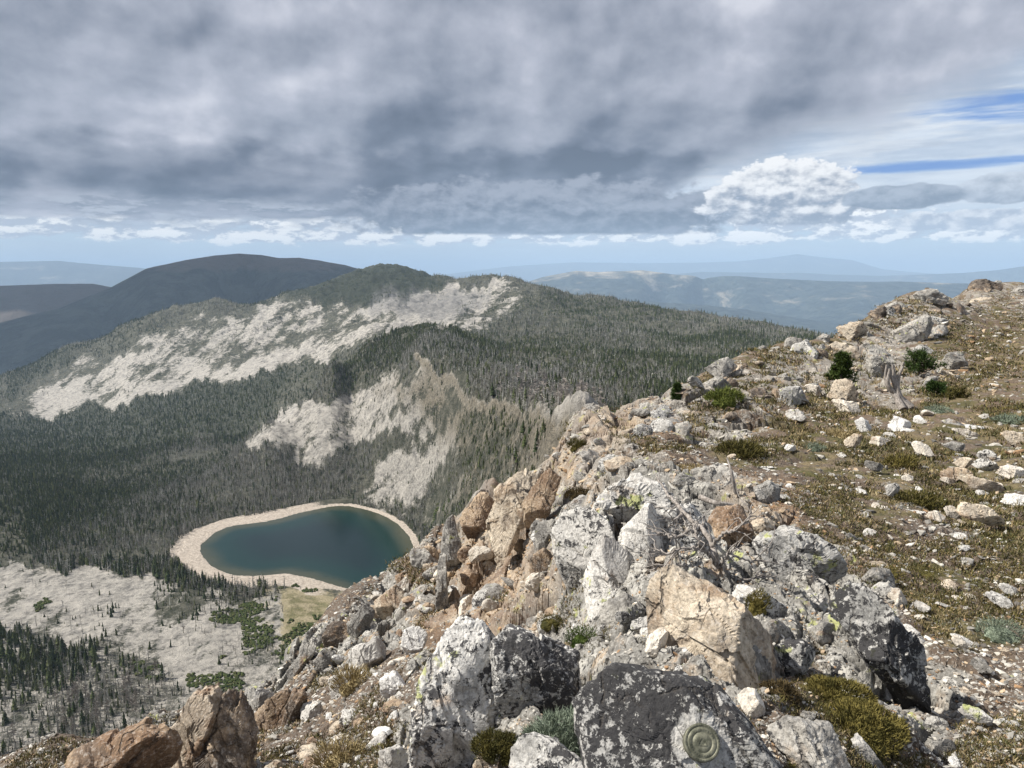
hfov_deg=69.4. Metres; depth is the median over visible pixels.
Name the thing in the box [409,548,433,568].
rock
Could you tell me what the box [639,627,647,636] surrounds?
mossy stone
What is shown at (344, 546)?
lake
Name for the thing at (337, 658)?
rubble stone
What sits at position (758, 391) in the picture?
hill rock
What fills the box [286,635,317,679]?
rock slab
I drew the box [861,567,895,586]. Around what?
crag block
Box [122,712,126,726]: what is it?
pine tree
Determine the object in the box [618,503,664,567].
rock slab
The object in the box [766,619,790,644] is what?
crag block
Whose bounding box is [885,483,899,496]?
stone
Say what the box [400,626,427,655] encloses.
rock
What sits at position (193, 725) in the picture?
boulder
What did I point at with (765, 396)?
hill rock
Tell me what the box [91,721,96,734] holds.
pine tree
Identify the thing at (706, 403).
hill rock
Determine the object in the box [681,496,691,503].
crag block
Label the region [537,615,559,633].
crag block
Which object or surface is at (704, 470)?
crag block
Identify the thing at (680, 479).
crag block
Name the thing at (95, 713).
dead tree
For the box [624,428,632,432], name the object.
rusty block
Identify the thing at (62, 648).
pine tree
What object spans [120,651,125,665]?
pine tree
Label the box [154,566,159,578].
pine tree
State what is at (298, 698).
rock
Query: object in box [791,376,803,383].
hill rock
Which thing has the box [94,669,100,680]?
pine tree
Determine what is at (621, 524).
crag block
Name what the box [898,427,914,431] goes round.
field stone
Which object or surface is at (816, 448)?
sage cushion
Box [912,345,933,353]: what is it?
hill rock
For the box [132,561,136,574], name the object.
pine tree
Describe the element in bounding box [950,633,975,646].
field stone
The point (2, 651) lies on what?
pine tree
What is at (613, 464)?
crag block
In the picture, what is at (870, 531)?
mossy stone
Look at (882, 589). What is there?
crag block
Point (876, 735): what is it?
moss clump
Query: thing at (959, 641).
stone
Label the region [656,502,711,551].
rock slab
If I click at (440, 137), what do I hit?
sky
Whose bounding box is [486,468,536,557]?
rock slab
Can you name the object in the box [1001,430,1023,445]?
stone
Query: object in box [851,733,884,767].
rock
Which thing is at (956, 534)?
field stone
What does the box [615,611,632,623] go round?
mossy stone
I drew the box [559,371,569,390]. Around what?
dead tree
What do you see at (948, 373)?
hill rock
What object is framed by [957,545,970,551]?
field stone
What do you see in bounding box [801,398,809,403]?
hill rock
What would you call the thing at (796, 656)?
rock
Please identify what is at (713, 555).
dead bush
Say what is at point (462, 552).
rusty block
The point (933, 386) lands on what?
juniper
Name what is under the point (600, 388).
dead tree
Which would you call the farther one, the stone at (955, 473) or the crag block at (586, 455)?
the crag block at (586, 455)
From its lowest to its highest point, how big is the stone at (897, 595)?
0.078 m
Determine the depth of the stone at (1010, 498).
5.82 m
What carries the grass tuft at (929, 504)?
on the ground at (532, 602)
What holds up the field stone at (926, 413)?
on the ground at (532, 602)
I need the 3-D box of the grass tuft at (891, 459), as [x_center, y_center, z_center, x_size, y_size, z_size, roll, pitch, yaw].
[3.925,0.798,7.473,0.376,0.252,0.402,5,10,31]
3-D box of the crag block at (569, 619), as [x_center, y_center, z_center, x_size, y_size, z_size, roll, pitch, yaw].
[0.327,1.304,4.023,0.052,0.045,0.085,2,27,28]
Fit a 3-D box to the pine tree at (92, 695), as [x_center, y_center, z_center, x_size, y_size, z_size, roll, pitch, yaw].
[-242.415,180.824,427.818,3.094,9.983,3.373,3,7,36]
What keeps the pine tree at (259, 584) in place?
on the hillside
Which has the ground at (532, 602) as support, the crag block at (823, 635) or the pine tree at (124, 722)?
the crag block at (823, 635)
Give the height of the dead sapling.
0.286 m
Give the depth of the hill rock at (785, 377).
13.22 m
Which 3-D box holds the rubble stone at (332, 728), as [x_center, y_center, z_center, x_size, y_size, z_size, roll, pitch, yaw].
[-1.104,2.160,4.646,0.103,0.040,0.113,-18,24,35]
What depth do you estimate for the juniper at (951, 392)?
13.68 m
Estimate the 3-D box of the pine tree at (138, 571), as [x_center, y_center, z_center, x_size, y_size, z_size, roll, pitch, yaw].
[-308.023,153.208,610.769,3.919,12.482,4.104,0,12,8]
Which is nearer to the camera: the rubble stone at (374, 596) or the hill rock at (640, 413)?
the rubble stone at (374, 596)
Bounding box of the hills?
[0,253,1023,373]
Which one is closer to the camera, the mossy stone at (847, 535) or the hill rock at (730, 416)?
the mossy stone at (847, 535)
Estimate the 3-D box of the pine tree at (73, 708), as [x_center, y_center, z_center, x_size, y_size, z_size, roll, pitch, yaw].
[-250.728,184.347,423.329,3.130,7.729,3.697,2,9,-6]
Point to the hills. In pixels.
(47, 306)
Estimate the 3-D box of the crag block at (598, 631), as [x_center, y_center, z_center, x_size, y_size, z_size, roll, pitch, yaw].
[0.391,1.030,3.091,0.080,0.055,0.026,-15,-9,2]
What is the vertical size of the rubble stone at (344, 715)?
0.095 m
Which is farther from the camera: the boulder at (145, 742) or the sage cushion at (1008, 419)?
the sage cushion at (1008, 419)
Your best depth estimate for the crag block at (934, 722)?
2.27 m
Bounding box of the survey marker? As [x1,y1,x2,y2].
[683,723,719,762]
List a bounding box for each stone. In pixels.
[264,759,282,767]
[295,743,318,760]
[303,756,316,767]
[306,736,316,744]
[326,712,331,719]
[329,720,339,734]
[330,733,344,743]
[331,654,343,662]
[339,708,355,726]
[353,717,365,727]
[365,731,386,749]
[366,594,380,599]
[372,726,392,736]
[382,699,406,711]
[387,656,404,664]
[387,710,397,721]
[396,629,402,636]
[402,593,414,602]
[416,603,432,613]
[422,602,434,611]
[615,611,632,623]
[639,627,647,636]
[645,627,668,657]
[673,663,685,670]
[784,444,795,450]
[785,409,806,420]
[800,710,815,720]
[843,433,862,447]
[845,533,857,540]
[854,417,871,431]
[856,488,867,494]
[863,528,876,535]
[864,460,883,471]
[868,561,888,567]
[869,436,889,446]
[883,432,896,437]
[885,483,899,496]
[887,587,907,605]
[888,416,911,430]
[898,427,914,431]
[901,474,913,480]
[910,510,926,514]
[911,441,933,457]
[913,415,926,423]
[914,601,931,612]
[921,410,935,415]
[925,510,945,521]
[935,602,948,608]
[940,467,972,480]
[940,477,956,483]
[941,419,963,425]
[941,579,956,592]
[942,441,964,450]
[944,505,960,518]
[948,756,961,767]
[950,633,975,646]
[951,635,967,649]
[952,428,980,436]
[953,457,972,467]
[953,532,967,539]
[955,502,1005,525]
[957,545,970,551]
[958,704,993,723]
[959,474,1004,492]
[959,686,970,693]
[961,557,973,565]
[964,424,983,429]
[969,656,992,673]
[971,458,998,470]
[975,490,987,495]
[977,449,996,459]
[985,591,1012,609]
[995,464,1023,478]
[998,583,1018,595]
[1000,493,1023,505]
[1000,647,1009,651]
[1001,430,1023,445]
[1012,478,1023,483]
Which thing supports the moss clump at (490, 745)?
on the ground at (532, 602)
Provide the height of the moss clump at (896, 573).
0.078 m
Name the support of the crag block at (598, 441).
on the ground at (532, 602)
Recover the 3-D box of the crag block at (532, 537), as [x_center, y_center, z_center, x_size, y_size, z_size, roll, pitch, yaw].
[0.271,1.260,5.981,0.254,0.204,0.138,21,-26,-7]
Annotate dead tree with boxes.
[9,721,16,739]
[51,686,60,699]
[62,712,68,730]
[73,685,79,700]
[75,670,81,683]
[91,692,100,704]
[93,705,98,718]
[132,702,138,716]
[133,686,139,702]
[152,657,158,672]
[514,364,520,380]
[539,371,548,383]
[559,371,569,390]
[577,377,583,390]
[597,383,605,399]
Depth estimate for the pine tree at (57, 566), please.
633.90 m
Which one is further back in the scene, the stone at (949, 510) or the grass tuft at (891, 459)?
the grass tuft at (891, 459)
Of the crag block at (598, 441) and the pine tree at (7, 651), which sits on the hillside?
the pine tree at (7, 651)
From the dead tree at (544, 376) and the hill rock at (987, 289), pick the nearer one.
the hill rock at (987, 289)
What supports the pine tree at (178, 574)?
on the hillside
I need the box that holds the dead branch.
[698,494,747,512]
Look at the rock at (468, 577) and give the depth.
7.38 m
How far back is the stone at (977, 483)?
6.44 m
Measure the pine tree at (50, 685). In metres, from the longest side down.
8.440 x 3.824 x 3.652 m
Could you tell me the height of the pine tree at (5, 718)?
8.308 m
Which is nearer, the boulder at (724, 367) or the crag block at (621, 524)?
the crag block at (621, 524)
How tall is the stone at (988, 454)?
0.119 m
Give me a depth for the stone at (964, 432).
9.55 m
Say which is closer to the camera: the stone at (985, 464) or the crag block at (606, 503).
the crag block at (606, 503)
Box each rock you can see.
[254,688,291,730]
[280,687,307,726]
[300,700,322,721]
[328,671,348,701]
[346,603,374,638]
[348,635,385,678]
[374,585,404,619]
[377,744,407,767]
[379,670,405,697]
[395,571,409,583]
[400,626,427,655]
[421,545,438,558]
[459,569,477,586]
[468,546,492,561]
[529,548,553,574]
[534,519,555,550]
[607,636,623,656]
[630,408,649,417]
[632,423,652,436]
[638,402,658,410]
[647,407,668,418]
[649,418,673,431]
[659,404,671,411]
[665,418,680,422]
[674,388,691,393]
[687,376,704,389]
[701,401,709,406]
[707,504,754,546]
[708,423,729,431]
[721,411,736,421]
[723,376,738,386]
[730,369,742,376]
[732,584,786,617]
[736,364,742,369]
[737,687,764,717]
[748,388,768,396]
[750,517,775,531]
[752,361,763,364]
[753,480,780,503]
[758,395,771,398]
[766,715,851,767]
[770,388,778,397]
[773,639,815,676]
[779,386,806,405]
[781,375,790,380]
[784,337,802,347]
[790,339,818,358]
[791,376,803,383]
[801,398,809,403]
[804,384,820,396]
[816,333,830,341]
[817,349,828,357]
[827,378,856,401]
[828,341,862,361]
[831,399,860,413]
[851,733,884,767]
[864,321,878,327]
[885,302,897,306]
[886,306,895,314]
[887,310,895,315]
[892,304,902,313]
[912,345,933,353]
[913,288,948,305]
[926,376,938,380]
[929,324,948,336]
[930,308,942,313]
[931,316,947,322]
[939,370,954,375]
[956,303,965,314]
[967,279,1002,290]
[969,297,992,302]
[974,285,991,292]
[1011,285,1023,295]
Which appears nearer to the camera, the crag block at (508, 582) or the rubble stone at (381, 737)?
the rubble stone at (381, 737)
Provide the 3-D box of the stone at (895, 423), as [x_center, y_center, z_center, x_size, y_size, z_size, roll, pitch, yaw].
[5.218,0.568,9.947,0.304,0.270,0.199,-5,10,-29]
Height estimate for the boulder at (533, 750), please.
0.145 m
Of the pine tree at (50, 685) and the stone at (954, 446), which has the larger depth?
the pine tree at (50, 685)
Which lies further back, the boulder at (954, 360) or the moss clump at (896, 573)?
the boulder at (954, 360)
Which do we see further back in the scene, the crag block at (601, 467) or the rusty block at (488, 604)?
the crag block at (601, 467)
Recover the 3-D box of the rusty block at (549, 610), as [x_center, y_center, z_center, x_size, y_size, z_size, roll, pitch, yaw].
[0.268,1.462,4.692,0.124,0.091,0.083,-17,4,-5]
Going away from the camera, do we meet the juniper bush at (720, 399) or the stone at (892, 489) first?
the stone at (892, 489)
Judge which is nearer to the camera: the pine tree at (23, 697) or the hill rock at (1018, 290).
the hill rock at (1018, 290)
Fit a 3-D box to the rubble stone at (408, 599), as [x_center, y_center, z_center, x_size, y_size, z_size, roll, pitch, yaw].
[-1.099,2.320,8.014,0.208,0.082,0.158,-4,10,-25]
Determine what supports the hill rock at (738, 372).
on the ground at (532, 602)
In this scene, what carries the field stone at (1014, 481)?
on the ground at (532, 602)
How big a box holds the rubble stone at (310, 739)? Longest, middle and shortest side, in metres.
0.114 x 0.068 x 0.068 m
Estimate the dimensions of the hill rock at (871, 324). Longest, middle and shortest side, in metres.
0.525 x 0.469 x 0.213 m
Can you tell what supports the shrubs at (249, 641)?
on the hillside
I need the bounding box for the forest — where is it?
[0,266,832,756]
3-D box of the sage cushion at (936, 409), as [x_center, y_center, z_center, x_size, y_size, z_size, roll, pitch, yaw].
[6.915,0.424,11.987,0.502,0.234,0.462,0,9,0]
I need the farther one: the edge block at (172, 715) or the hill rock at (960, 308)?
the hill rock at (960, 308)
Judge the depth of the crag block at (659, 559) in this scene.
3.56 m
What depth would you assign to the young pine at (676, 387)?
10.88 m
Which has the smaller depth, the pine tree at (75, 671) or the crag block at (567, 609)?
the crag block at (567, 609)
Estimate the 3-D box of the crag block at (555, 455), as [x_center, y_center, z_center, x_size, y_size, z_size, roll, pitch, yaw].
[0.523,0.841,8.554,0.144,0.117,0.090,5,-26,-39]
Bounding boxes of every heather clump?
[535,612,563,631]
[566,436,587,452]
[715,436,766,459]
[743,585,773,615]
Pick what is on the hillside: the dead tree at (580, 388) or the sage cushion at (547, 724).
the dead tree at (580, 388)
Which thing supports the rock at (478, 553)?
on the ground at (532, 602)
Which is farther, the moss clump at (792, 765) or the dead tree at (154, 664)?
the dead tree at (154, 664)
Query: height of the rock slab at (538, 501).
0.579 m
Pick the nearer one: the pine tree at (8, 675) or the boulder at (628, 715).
the boulder at (628, 715)
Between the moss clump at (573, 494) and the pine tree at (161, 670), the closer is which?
the moss clump at (573, 494)
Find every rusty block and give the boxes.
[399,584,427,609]
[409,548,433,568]
[422,565,437,580]
[457,546,471,562]
[458,594,472,604]
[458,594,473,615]
[481,598,497,611]
[482,560,493,570]
[494,557,505,566]
[513,539,524,553]
[523,538,530,549]
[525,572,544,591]
[528,518,544,536]
[544,606,554,615]
[583,427,590,434]
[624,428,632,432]
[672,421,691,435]
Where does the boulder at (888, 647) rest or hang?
on the ground at (532, 602)
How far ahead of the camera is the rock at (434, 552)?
8.96 m
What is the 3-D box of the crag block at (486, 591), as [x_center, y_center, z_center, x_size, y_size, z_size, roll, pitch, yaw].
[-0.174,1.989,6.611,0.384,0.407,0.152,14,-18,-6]
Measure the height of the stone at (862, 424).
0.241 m
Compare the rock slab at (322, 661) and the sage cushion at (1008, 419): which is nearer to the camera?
the rock slab at (322, 661)
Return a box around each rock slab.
[251,692,267,710]
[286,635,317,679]
[313,648,334,672]
[435,553,448,611]
[439,514,461,570]
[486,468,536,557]
[521,468,561,528]
[550,507,614,594]
[582,534,629,625]
[596,472,673,522]
[599,593,644,629]
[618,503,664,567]
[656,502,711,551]
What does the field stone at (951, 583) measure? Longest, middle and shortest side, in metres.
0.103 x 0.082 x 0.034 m
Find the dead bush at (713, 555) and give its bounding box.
[632,462,784,582]
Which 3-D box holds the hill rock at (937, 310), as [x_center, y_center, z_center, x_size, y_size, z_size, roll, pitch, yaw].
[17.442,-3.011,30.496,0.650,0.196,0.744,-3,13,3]
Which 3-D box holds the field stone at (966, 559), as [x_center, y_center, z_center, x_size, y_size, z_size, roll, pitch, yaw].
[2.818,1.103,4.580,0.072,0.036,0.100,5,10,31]
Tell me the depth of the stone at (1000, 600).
3.64 m
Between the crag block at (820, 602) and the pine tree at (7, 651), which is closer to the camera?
the crag block at (820, 602)
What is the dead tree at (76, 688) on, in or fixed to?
on the hillside
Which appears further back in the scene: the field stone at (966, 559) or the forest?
the forest
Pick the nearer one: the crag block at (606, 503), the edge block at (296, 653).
the crag block at (606, 503)
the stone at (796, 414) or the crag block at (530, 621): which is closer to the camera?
the crag block at (530, 621)
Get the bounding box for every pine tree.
[0,641,5,657]
[0,739,6,752]
[3,711,8,723]
[4,668,11,683]
[5,645,9,657]
[6,631,10,644]
[10,644,16,656]
[12,631,17,644]
[12,651,17,664]
[12,698,18,710]
[21,692,25,703]
[23,652,28,666]
[30,645,35,657]
[36,721,45,735]
[45,656,52,671]
[46,670,52,685]
[47,681,52,693]
[51,654,54,667]
[54,673,58,688]
[55,558,59,569]
[59,640,65,655]
[60,721,65,733]
[67,651,73,665]
[67,704,72,716]
[71,645,75,658]
[71,701,76,712]
[74,666,80,680]
[78,689,84,707]
[79,710,85,724]
[80,664,84,676]
[88,634,92,647]
[89,644,98,660]
[90,689,94,703]
[91,656,96,667]
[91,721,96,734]
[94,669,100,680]
[104,644,108,654]
[109,549,113,559]
[110,704,113,715]
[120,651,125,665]
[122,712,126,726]
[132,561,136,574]
[137,563,140,575]
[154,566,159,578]
[159,662,165,679]
[164,569,169,581]
[176,569,181,582]
[193,570,197,581]
[258,575,261,588]
[490,383,495,396]
[520,420,525,432]
[533,434,537,452]
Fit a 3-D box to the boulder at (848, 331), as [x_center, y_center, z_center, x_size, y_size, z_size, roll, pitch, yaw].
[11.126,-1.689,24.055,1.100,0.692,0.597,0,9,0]
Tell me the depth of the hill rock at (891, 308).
28.27 m
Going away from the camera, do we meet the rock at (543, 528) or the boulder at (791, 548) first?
the boulder at (791, 548)
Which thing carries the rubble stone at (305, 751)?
on the ground at (532, 602)
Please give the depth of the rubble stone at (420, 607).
7.31 m
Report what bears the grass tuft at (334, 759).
on the ground at (532, 602)
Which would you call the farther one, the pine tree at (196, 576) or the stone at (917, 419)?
the pine tree at (196, 576)
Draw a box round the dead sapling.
[726,458,738,497]
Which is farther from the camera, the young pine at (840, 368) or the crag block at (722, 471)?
the young pine at (840, 368)
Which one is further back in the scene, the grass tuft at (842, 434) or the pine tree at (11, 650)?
the pine tree at (11, 650)
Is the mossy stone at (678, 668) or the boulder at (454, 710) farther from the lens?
the boulder at (454, 710)
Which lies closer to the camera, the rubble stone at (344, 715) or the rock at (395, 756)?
the rock at (395, 756)
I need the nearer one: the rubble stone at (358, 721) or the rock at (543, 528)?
the rubble stone at (358, 721)
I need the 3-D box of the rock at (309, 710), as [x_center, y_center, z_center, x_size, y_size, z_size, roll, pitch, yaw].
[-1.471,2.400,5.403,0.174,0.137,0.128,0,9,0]
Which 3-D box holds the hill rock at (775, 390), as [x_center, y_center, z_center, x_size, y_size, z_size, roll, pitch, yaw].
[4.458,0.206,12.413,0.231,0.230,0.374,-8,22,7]
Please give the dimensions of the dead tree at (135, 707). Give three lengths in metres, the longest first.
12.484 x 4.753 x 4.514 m
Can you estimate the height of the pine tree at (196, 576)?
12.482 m
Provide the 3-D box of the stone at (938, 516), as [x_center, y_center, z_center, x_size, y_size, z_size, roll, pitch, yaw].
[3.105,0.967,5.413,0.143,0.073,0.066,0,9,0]
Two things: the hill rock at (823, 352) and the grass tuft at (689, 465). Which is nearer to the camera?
the grass tuft at (689, 465)
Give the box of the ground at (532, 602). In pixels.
[0,282,1023,767]
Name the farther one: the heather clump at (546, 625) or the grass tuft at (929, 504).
the grass tuft at (929, 504)
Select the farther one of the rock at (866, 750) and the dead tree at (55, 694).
the dead tree at (55, 694)
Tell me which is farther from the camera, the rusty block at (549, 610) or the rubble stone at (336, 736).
the rusty block at (549, 610)
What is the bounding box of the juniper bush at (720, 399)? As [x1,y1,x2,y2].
[703,384,746,408]
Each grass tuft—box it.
[307,732,368,767]
[325,662,372,697]
[675,462,702,472]
[823,427,860,438]
[882,451,919,469]
[892,488,951,509]
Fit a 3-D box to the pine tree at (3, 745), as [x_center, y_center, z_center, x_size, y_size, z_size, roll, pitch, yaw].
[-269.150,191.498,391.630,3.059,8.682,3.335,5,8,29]
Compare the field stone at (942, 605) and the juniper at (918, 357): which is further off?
the juniper at (918, 357)
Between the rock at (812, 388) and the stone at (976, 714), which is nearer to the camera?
the stone at (976, 714)
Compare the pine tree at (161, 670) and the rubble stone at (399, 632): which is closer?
the rubble stone at (399, 632)
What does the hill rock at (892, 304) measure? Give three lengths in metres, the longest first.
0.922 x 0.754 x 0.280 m
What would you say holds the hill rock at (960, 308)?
on the ground at (532, 602)
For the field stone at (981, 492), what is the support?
on the ground at (532, 602)
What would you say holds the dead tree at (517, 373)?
on the hillside
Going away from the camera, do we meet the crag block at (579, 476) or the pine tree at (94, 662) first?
the crag block at (579, 476)
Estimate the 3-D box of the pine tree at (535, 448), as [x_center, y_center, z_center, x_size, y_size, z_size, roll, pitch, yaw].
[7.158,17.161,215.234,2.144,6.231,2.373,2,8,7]
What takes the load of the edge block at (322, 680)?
on the ground at (532, 602)
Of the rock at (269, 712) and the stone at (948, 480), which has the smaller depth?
the rock at (269, 712)
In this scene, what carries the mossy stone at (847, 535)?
on the ground at (532, 602)
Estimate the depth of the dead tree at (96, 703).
420.28 m
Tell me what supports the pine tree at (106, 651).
on the hillside
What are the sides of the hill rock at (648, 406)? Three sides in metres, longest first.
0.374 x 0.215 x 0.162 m
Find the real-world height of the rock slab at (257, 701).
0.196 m
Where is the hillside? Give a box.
[0,263,817,754]
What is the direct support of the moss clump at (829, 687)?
on the ground at (532, 602)
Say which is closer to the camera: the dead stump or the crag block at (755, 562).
the crag block at (755, 562)
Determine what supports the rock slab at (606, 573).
on the ground at (532, 602)
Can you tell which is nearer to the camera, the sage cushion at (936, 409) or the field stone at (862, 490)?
the field stone at (862, 490)
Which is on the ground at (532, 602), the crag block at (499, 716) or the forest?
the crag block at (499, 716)
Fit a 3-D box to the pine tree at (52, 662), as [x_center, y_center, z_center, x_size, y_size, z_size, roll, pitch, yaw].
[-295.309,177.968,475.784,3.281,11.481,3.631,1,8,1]
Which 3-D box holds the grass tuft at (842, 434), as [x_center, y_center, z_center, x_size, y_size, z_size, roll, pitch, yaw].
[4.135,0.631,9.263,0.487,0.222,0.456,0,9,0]
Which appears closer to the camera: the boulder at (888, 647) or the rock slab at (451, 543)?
the boulder at (888, 647)
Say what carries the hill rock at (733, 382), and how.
on the ground at (532, 602)
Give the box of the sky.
[0,0,1023,275]
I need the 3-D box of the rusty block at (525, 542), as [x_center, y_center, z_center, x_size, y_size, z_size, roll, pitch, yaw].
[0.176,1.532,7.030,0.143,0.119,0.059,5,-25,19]
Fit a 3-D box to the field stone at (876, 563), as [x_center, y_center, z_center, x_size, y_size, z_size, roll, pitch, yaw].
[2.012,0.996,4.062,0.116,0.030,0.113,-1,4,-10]
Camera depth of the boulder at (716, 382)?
11.63 m
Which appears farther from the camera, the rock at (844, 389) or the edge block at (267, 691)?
the rock at (844, 389)
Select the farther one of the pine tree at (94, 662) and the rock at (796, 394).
the pine tree at (94, 662)
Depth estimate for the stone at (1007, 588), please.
3.82 m
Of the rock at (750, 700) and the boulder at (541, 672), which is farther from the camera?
the boulder at (541, 672)
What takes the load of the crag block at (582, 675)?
on the ground at (532, 602)
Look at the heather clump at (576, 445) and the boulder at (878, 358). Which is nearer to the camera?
the heather clump at (576, 445)
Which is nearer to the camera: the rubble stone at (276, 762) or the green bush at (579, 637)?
the green bush at (579, 637)
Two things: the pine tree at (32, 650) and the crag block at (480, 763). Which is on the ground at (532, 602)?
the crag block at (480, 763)
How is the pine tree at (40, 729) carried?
on the hillside
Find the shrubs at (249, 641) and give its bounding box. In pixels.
[33,503,444,690]
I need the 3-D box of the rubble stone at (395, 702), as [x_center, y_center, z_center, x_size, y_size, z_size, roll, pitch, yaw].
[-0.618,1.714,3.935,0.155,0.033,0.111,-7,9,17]
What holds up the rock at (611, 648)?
on the ground at (532, 602)
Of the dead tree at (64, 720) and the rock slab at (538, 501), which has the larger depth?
the dead tree at (64, 720)
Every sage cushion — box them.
[514,701,580,757]
[803,440,826,451]
[922,404,954,413]
[973,615,1023,645]
[989,412,1023,424]
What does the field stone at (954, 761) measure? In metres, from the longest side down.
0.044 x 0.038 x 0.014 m
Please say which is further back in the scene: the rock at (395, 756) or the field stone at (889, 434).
the field stone at (889, 434)
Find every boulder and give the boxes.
[63,717,182,767]
[169,682,222,767]
[193,689,258,767]
[409,616,498,767]
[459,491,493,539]
[489,623,581,716]
[509,732,582,767]
[571,662,781,767]
[645,563,776,689]
[703,376,731,393]
[704,357,737,376]
[750,525,847,584]
[828,580,930,713]
[836,321,867,340]
[865,344,894,377]
[867,306,887,317]
[891,315,933,342]
[942,351,968,369]
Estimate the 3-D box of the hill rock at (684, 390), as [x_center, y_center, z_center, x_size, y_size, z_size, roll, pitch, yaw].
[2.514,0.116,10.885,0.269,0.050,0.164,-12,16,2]
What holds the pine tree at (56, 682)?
on the hillside
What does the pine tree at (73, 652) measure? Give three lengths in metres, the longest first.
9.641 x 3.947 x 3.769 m
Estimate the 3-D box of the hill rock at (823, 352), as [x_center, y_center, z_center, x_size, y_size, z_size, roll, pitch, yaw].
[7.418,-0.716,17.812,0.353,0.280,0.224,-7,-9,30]
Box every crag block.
[419,593,436,612]
[448,585,457,592]
[472,583,505,609]
[472,754,508,767]
[495,713,509,725]
[500,577,514,588]
[511,554,519,564]
[526,616,535,627]
[530,530,536,549]
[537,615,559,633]
[552,452,560,459]
[564,607,570,614]
[566,617,574,627]
[569,495,585,508]
[569,623,585,639]
[574,471,585,484]
[579,449,599,462]
[580,673,586,684]
[590,636,602,641]
[593,498,611,512]
[594,438,604,445]
[596,624,605,636]
[597,454,615,474]
[603,456,633,471]
[617,522,626,528]
[630,616,646,633]
[642,570,657,581]
[655,553,665,563]
[673,473,695,486]
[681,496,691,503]
[691,465,715,477]
[695,462,736,481]
[748,555,757,566]
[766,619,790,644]
[807,592,828,613]
[814,621,834,645]
[850,668,874,700]
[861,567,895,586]
[870,580,895,599]
[903,624,925,643]
[925,716,948,729]
[927,739,956,756]
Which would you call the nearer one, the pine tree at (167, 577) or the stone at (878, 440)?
the stone at (878, 440)
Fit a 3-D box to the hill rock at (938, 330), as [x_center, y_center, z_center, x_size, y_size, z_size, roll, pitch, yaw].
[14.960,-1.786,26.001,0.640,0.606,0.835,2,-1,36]
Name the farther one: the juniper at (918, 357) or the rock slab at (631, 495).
the juniper at (918, 357)
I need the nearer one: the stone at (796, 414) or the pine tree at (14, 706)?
the stone at (796, 414)
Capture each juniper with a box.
[903,346,947,375]
[920,379,950,397]
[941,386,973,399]
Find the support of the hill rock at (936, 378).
on the ground at (532, 602)
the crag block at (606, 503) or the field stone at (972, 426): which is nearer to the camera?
the crag block at (606, 503)
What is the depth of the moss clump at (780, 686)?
1.96 m
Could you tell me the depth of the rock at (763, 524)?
4.56 m
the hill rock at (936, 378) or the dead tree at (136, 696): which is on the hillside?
the dead tree at (136, 696)
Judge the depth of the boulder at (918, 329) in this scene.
25.13 m
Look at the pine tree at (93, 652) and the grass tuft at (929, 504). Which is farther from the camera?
the pine tree at (93, 652)
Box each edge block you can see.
[166,713,179,720]
[253,688,273,697]
[292,650,298,656]
[318,676,330,685]
[322,620,348,648]
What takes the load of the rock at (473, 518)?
on the ground at (532, 602)
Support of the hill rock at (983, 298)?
on the ground at (532, 602)
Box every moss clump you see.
[468,726,516,766]
[562,485,590,500]
[756,677,801,704]
[781,761,798,767]
[799,673,878,715]
[822,696,911,757]
[868,564,906,578]
[909,565,945,579]
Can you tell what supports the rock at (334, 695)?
on the ground at (532, 602)
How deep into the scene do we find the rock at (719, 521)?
4.08 m
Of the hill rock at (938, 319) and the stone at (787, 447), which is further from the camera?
the hill rock at (938, 319)
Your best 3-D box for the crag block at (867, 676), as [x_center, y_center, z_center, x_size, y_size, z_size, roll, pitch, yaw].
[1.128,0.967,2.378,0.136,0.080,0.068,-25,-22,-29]
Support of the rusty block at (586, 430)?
on the ground at (532, 602)
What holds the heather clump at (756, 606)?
on the ground at (532, 602)
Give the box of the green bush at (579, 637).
[564,624,595,647]
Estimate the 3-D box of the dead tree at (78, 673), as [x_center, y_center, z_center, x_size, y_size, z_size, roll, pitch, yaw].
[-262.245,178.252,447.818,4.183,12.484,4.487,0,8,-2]
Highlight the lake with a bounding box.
[200,506,412,587]
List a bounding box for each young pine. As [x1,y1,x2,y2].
[669,382,682,399]
[823,349,859,382]
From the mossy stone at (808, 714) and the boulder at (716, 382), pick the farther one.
the boulder at (716, 382)
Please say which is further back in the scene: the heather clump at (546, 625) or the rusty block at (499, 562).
the rusty block at (499, 562)
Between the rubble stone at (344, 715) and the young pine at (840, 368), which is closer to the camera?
the rubble stone at (344, 715)
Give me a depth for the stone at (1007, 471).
6.96 m
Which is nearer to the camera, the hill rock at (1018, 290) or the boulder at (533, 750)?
the boulder at (533, 750)
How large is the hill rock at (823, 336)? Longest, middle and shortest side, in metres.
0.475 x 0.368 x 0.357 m
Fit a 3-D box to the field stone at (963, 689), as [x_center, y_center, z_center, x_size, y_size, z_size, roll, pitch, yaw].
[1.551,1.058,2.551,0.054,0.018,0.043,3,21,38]
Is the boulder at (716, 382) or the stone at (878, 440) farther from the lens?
the boulder at (716, 382)
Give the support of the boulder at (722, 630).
on the ground at (532, 602)
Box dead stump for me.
[884,362,913,410]
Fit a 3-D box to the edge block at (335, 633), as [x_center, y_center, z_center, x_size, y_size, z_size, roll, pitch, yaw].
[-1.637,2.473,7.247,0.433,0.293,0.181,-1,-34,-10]
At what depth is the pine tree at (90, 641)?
488.83 m
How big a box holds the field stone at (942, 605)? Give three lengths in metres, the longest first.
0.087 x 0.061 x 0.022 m
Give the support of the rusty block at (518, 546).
on the ground at (532, 602)

